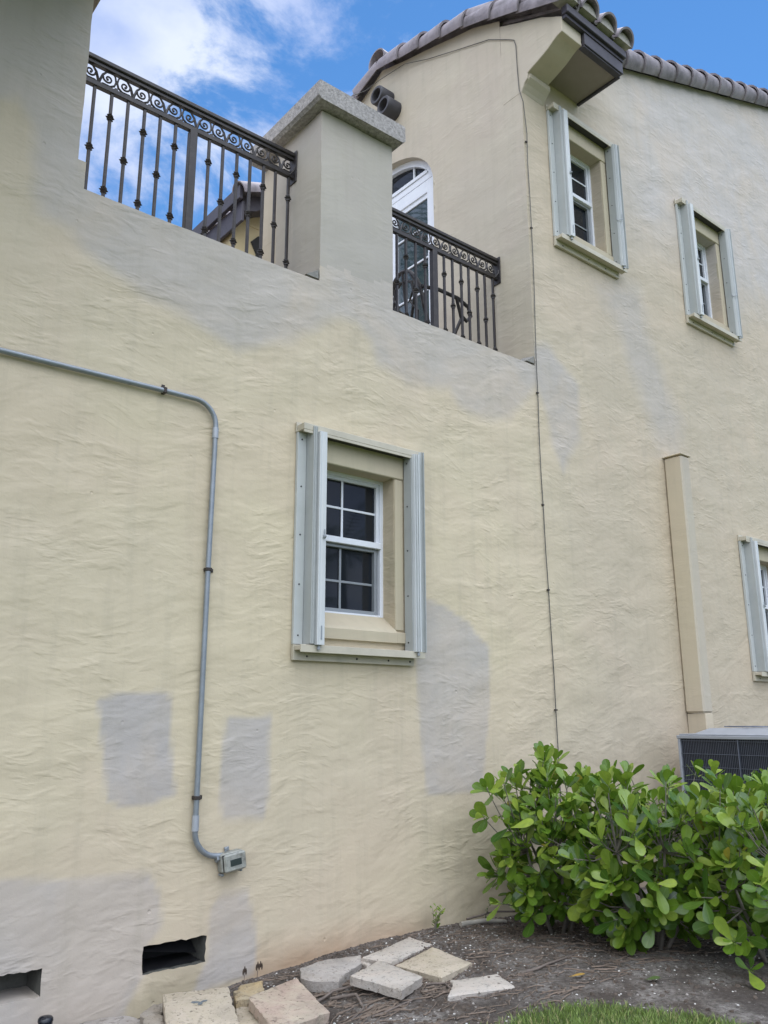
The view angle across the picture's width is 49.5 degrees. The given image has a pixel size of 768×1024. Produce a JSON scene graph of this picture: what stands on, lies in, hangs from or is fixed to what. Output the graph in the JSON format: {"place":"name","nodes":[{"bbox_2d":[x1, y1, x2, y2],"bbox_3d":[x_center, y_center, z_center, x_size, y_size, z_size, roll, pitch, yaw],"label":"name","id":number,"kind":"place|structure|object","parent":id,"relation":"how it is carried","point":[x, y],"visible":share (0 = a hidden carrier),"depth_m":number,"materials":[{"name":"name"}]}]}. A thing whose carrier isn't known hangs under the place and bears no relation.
{"place":"outdoors","nodes":[
{"label":"outdoors","id":0,"kind":"place"},
{"bbox_2d":[78,0,767,229],"label":"sky","id":1,"kind":"structure","parent":0,"point":[247,63],"materials":[{"name":"blue"}]},
{"bbox_2d":[138,887,767,1023],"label":"ground","id":2,"kind":"structure","parent":0,"point":[714,1000],"depth_m":4.49,"materials":[{"name":"soil"}]},
{"bbox_2d":[37,1015,52,1023],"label":"garden light","id":3,"kind":"object","parent":2,"relation":"on","point":[45,1019],"visible":1,"depth_m":3.95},
{"bbox_2d":[80,1016,139,1023],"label":"paver","id":4,"kind":"object","parent":2,"relation":"on","point":[120,1020],"visible":0.89,"depth_m":4.19,"materials":[{"name":"grey stone"}]},
{"bbox_2d":[140,1003,163,1023],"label":"paver","id":5,"kind":"object","parent":2,"relation":"on","point":[153,1014],"visible":0.95,"depth_m":4.09,"materials":[{"name":"brown stone"}]},
{"bbox_2d":[162,987,238,1023],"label":"paver","id":6,"kind":"object","parent":2,"relation":"on","point":[212,1006],"visible":1,"depth_m":4.07,"materials":[{"name":"beige stone"}]},
{"bbox_2d":[242,967,246,984],"bbox_3d":[-0.783,2.625,4.676,0.028,0.138,0.010,11,-18,-38],"label":"dry stalk","id":7,"kind":"object","parent":2,"relation":"on","point":[244,971],"visible":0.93,"depth_m":4.68,"materials":[{"name":"brown plant"}]},
{"bbox_2d":[235,1006,259,1023],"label":"paver","id":8,"kind":"object","parent":2,"relation":"on","point":[245,1015],"visible":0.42,"depth_m":4.13,"materials":[{"name":"beige stone"}]},
{"bbox_2d":[233,981,263,1008],"bbox_3d":[-0.716,2.565,4.408,0.164,0.070,0.306,3,-14,-11],"label":"paver","id":9,"kind":"object","parent":2,"relation":"on","point":[242,994],"visible":0.7,"depth_m":4.39,"materials":[{"name":"beige stone"}]},
{"bbox_2d":[256,961,262,976],"bbox_3d":[-0.711,2.630,4.736,0.046,0.138,0.010,11,-18,-38],"label":"dry stalk","id":10,"kind":"object","parent":2,"relation":"on","point":[259,965],"visible":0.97,"depth_m":4.74,"materials":[{"name":"brown plant"}]},
{"bbox_2d":[249,978,329,1023],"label":"paver","id":11,"kind":"object","parent":2,"relation":"on","point":[294,1001],"visible":1,"depth_m":4.12,"materials":[{"name":"beige stone"}]},
{"bbox_2d":[139,915,521,1023],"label":"soil crumbs","id":12,"kind":"object","parent":2,"relation":"on","point":[335,952],"visible":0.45,"depth_m":4.90,"materials":[{"name":"brown soil"}]},
{"bbox_2d":[300,955,361,992],"bbox_3d":[-0.312,2.648,4.798,0.299,0.066,0.545,-5,-15,18],"label":"paver","id":13,"kind":"object","parent":2,"relation":"on","point":[328,975],"visible":0.94,"depth_m":4.68,"materials":[{"name":"grey stone"}]},
{"bbox_2d":[317,986,353,1001],"bbox_3d":[-0.210,2.590,4.485,0.453,0.051,0.104,8,-16,-29],"label":"root","id":14,"kind":"object","parent":2,"relation":"on","point":[330,993],"visible":0.45,"depth_m":4.49,"materials":[{"name":"brown wood"}]},
{"bbox_2d":[330,993,364,1019],"bbox_3d":[-0.170,2.546,4.313,0.126,0.049,0.344,5,-15,-21],"label":"root","id":15,"kind":"object","parent":2,"relation":"on","point":[347,996],"visible":1,"depth_m":4.40,"materials":[{"name":"brown wood"}]},
{"bbox_2d":[361,958,370,967],"bbox_3d":[-0.103,2.688,4.957,0.110,0.033,0.145,11,-18,-38],"label":"paver","id":16,"kind":"object","parent":2,"relation":"on","point":[365,964],"visible":0.37,"depth_m":4.92,"materials":[{"name":"stone"}]},
{"bbox_2d":[0,0,767,1023],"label":"house","id":17,"kind":"structure","parent":2,"relation":"on","point":[338,802],"depth_m":6.00,"materials":[{"name":"paint"}]},
{"bbox_2d":[0,347,222,858],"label":"conduit","id":18,"kind":"object","parent":17,"relation":"attached to","point":[207,570],"visible":1,"depth_m":4.94,"materials":[{"name":"metal"}]},
{"bbox_2d":[84,51,296,268],"bbox_3d":[-1.418,-2.414,6.057,1.798,1.295,0.100,11,-18,-38],"label":"balcony railing","id":19,"kind":"object","parent":17,"relation":"attached to","point":[149,88],"visible":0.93,"depth_m":6.08,"materials":[{"name":"brown metal"}]},
{"bbox_2d":[192,181,260,257],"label":"wing","id":20,"kind":"structure","parent":17,"relation":"attached to","point":[226,221],"depth_m":11.20,"materials":[{"name":"beige paint"}]},
{"bbox_2d":[214,846,245,876],"bbox_3d":[-0.887,2.015,4.806,0.173,0.158,0.098,11,-18,-38],"label":"junction box","id":21,"kind":"object","parent":17,"relation":"attached to","point":[227,861],"visible":1,"depth_m":4.78,"materials":[{"name":"metal"}]},
{"bbox_2d":[325,470,382,617],"bbox_3d":[-0.303,0.246,6.023,0.736,1.090,0.082,11,-18,-38],"label":"window","id":22,"kind":"structure","parent":17,"relation":"in","point":[354,504],"depth_m":6.11,"materials":[{"name":"white plastic"}]},
{"bbox_2d":[291,422,426,665],"bbox_3d":[-0.100,0.240,5.869,1.182,1.625,0.165,11,-18,-38],"label":"storm shutter","id":23,"kind":"object","parent":17,"relation":"attached to","point":[308,599],"visible":1,"depth_m":5.68,"materials":[{"name":"paint"}]},
{"bbox_2d":[370,85,394,106],"bbox_3d":[-0.014,-5.043,10.160,0.215,0.232,0.232,11,-18,-38],"label":"vent pipe","id":24,"kind":"object","parent":17,"relation":"attached to","point":[379,92],"visible":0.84,"depth_m":10.10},
{"bbox_2d":[377,95,401,120],"bbox_3d":[0.070,-4.845,10.007,0.215,0.232,0.232,11,-18,-38],"label":"vent pipe","id":25,"kind":"object","parent":17,"relation":"attached to","point":[389,107],"visible":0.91,"depth_m":9.94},
{"bbox_2d":[392,160,433,324],"bbox_3d":[0.089,-2.514,9.765,0.080,3.330,1.804,11,-18,-38],"label":"arched door","id":26,"kind":"structure","parent":17,"relation":"in","point":[412,182],"depth_m":9.62,"materials":[{"name":"white plastic"}]},
{"bbox_2d":[393,269,472,333],"bbox_3d":[0.413,-1.756,8.063,0.648,1.072,0.658,11,-18,-38],"label":"patio chair","id":27,"kind":"object","parent":17,"relation":"on","point":[421,286],"visible":0.28,"depth_m":7.94,"materials":[{"name":"brown metal"}]},
{"bbox_2d":[392,207,500,350],"bbox_3d":[0.460,-2.024,7.584,1.696,1.265,0.100,11,-18,-38],"label":"balcony railing","id":28,"kind":"object","parent":17,"relation":"attached to","point":[456,243],"visible":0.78,"depth_m":7.69,"materials":[{"name":"brown metal"}]},
{"bbox_2d":[352,39,562,842],"bbox_3d":[0.557,-1.111,8.500,2.486,9.014,0.172,-13,-19,42],"label":"cable","id":29,"kind":"object","parent":17,"relation":"attached to","point":[548,589],"visible":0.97,"depth_m":7.66,"materials":[{"name":"metal"}]},
{"bbox_2d":[570,154,594,245],"bbox_3d":[1.970,-3.327,8.836,0.736,1.090,0.082,11,-18,-38],"label":"window","id":30,"kind":"structure","parent":17,"relation":"in","point":[581,179],"depth_m":8.99,"materials":[{"name":"white plastic"}]},
{"bbox_2d":[545,102,628,279],"bbox_3d":[2.172,-3.332,8.682,1.182,1.625,0.165,11,-18,-38],"label":"storm shutter","id":31,"kind":"object","parent":17,"relation":"attached to","point":[560,119],"visible":1,"depth_m":8.51,"materials":[{"name":"paint"}]},
{"bbox_2d":[697,243,712,318],"bbox_3d":[3.788,-2.890,10.262,0.736,1.090,0.082,11,-18,-38],"label":"window","id":32,"kind":"structure","parent":17,"relation":"in","point":[704,277],"depth_m":10.45,"materials":[{"name":"white plastic"}]},
{"bbox_2d":[674,198,742,346],"bbox_3d":[3.991,-2.895,10.107,1.182,1.625,0.165,11,-18,-38],"label":"storm shutter","id":33,"kind":"object","parent":17,"relation":"attached to","point":[686,211],"visible":1,"depth_m":9.93,"materials":[{"name":"paint"}]},
{"bbox_2d":[737,535,767,681],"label":"storm shutter","id":34,"kind":"object","parent":17,"relation":"attached to","point":[755,605],"visible":1,"depth_m":9.23,"materials":[{"name":"paint"}]},
{"bbox_2d":[760,565,767,630],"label":"window","id":35,"kind":"structure","parent":17,"relation":"in","point":[764,577],"depth_m":9.94,"materials":[{"name":"white plastic"}]},
{"bbox_2d":[350,960,422,999],"bbox_3d":[0.031,2.545,4.540,0.414,0.060,0.328,-11,-18,37],"label":"paver","id":36,"kind":"object","parent":2,"relation":"on","point":[384,978],"visible":1,"depth_m":4.46,"materials":[{"name":"stone"}]},
{"bbox_2d":[371,997,418,1018],"bbox_3d":[0.068,2.523,4.238,0.326,0.035,0.034,12,-18,-40],"label":"root","id":37,"kind":"object","parent":2,"relation":"on","point":[391,1009],"visible":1,"depth_m":4.20,"materials":[{"name":"brown wood"}]},
{"bbox_2d":[362,937,431,965],"bbox_3d":[0.104,2.715,5.121,0.204,0.060,0.546,-9,-16,32],"label":"paver","id":38,"kind":"object","parent":2,"relation":"on","point":[396,953],"visible":0.77,"depth_m":5.06,"materials":[{"name":"stone"}]},
{"bbox_2d":[396,947,471,981],"bbox_3d":[0.302,2.636,4.825,0.397,0.068,0.488,11,-18,-38],"label":"paver","id":39,"kind":"object","parent":2,"relation":"on","point":[433,964],"visible":0.87,"depth_m":4.76,"materials":[{"name":"beige stone"}]},
{"bbox_2d":[430,903,445,931],"bbox_3d":[0.358,2.722,5.583,0.070,0.197,0.124,-11,-18,37],"label":"weed","id":40,"kind":"object","parent":2,"relation":"on","point":[436,924],"visible":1,"depth_m":5.58,"materials":[{"name":"green plant"}]},
{"bbox_2d":[426,982,450,987],"bbox_3d":[0.308,2.559,4.505,0.169,0.020,0.052,-8,-16,30],"label":"root","id":41,"kind":"object","parent":2,"relation":"on","point":[445,983],"visible":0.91,"depth_m":4.52,"materials":[{"name":"brown wood"}]},
{"bbox_2d":[448,974,514,1001],"bbox_3d":[0.484,2.551,4.472,0.435,0.029,0.237,5,-15,-22],"label":"paver","id":42,"kind":"object","parent":2,"relation":"on","point":[472,987],"visible":0.98,"depth_m":4.44,"materials":[{"name":"stone"}]},
{"bbox_2d":[459,918,506,926],"bbox_3d":[0.694,2.867,5.823,0.390,0.053,0.042,8,-16,-29],"label":"stick","id":43,"kind":"object","parent":2,"relation":"on","point":[471,922],"visible":0.94,"depth_m":5.80,"materials":[{"name":"grey wood"}]},
{"bbox_2d":[466,910,514,919],"bbox_3d":[0.913,2.886,5.995,0.773,0.050,0.061,7,-15,-25],"label":"stick","id":44,"kind":"object","parent":2,"relation":"on","point":[480,915],"visible":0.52,"depth_m":5.90,"materials":[{"name":"brown wood"}]},
{"bbox_2d":[229,915,767,1023],"bbox_3d":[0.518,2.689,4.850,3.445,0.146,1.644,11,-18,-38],"label":"twig litter","id":45,"kind":"object","parent":2,"relation":"on","point":[370,1011],"visible":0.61,"depth_m":4.71,"materials":[{"name":"brown wood"}]},
{"bbox_2d":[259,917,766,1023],"bbox_3d":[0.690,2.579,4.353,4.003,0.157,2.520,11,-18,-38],"label":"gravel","id":46,"kind":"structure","parent":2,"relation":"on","point":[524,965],"depth_m":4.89,"materials":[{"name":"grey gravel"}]},
{"bbox_2d":[520,954,573,974],"bbox_3d":[0.967,2.618,4.833,0.534,0.028,0.049,13,-19,-43],"label":"stick","id":47,"kind":"object","parent":2,"relation":"on","point":[541,966],"visible":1,"depth_m":4.76,"materials":[{"name":"brown wood"}]},
{"bbox_2d":[469,741,641,937],"bbox_3d":[1.214,2.259,5.771,0.987,1.299,1.389,-7,-15,24],"label":"shrub","id":48,"kind":"object","parent":2,"relation":"on","point":[528,897],"visible":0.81,"depth_m":5.55,"materials":[{"name":"green plant"}]},
{"bbox_2d":[537,759,754,954],"bbox_3d":[1.672,2.244,5.440,1.383,1.210,1.204,11,-18,-38],"label":"shrub","id":49,"kind":"object","parent":2,"relation":"on","point":[629,921],"visible":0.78,"depth_m":5.17,"materials":[{"name":"green plant"}]},
{"bbox_2d":[646,976,660,979],"bbox_3d":[1.469,2.541,4.537,0.084,0.009,0.056,11,-18,-38],"label":"leaf","id":50,"kind":"object","parent":2,"relation":"on","point":[654,977],"visible":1,"depth_m":4.54,"materials":[{"name":"green plant"}]},
{"bbox_2d":[625,759,767,934],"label":"shrub","id":51,"kind":"object","parent":2,"relation":"on","point":[699,763],"visible":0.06,"depth_m":6.05,"materials":[{"name":"green plant"}]},
{"bbox_2d":[657,767,767,989],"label":"shrub","id":52,"kind":"object","parent":2,"relation":"on","point":[738,798],"visible":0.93,"depth_m":4.88,"materials":[{"name":"green plant"}]},
{"bbox_2d":[676,726,767,826],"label":"air conditioner","id":53,"kind":"object","parent":2,"relation":"on","point":[740,752],"visible":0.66,"depth_m":7.04,"materials":[{"name":"metal"}]},
{"bbox_2d":[458,997,752,1023],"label":"grass","id":54,"kind":"structure","parent":0,"point":[574,1016],"depth_m":4.00,"materials":[{"name":"green plant"}]}
]}

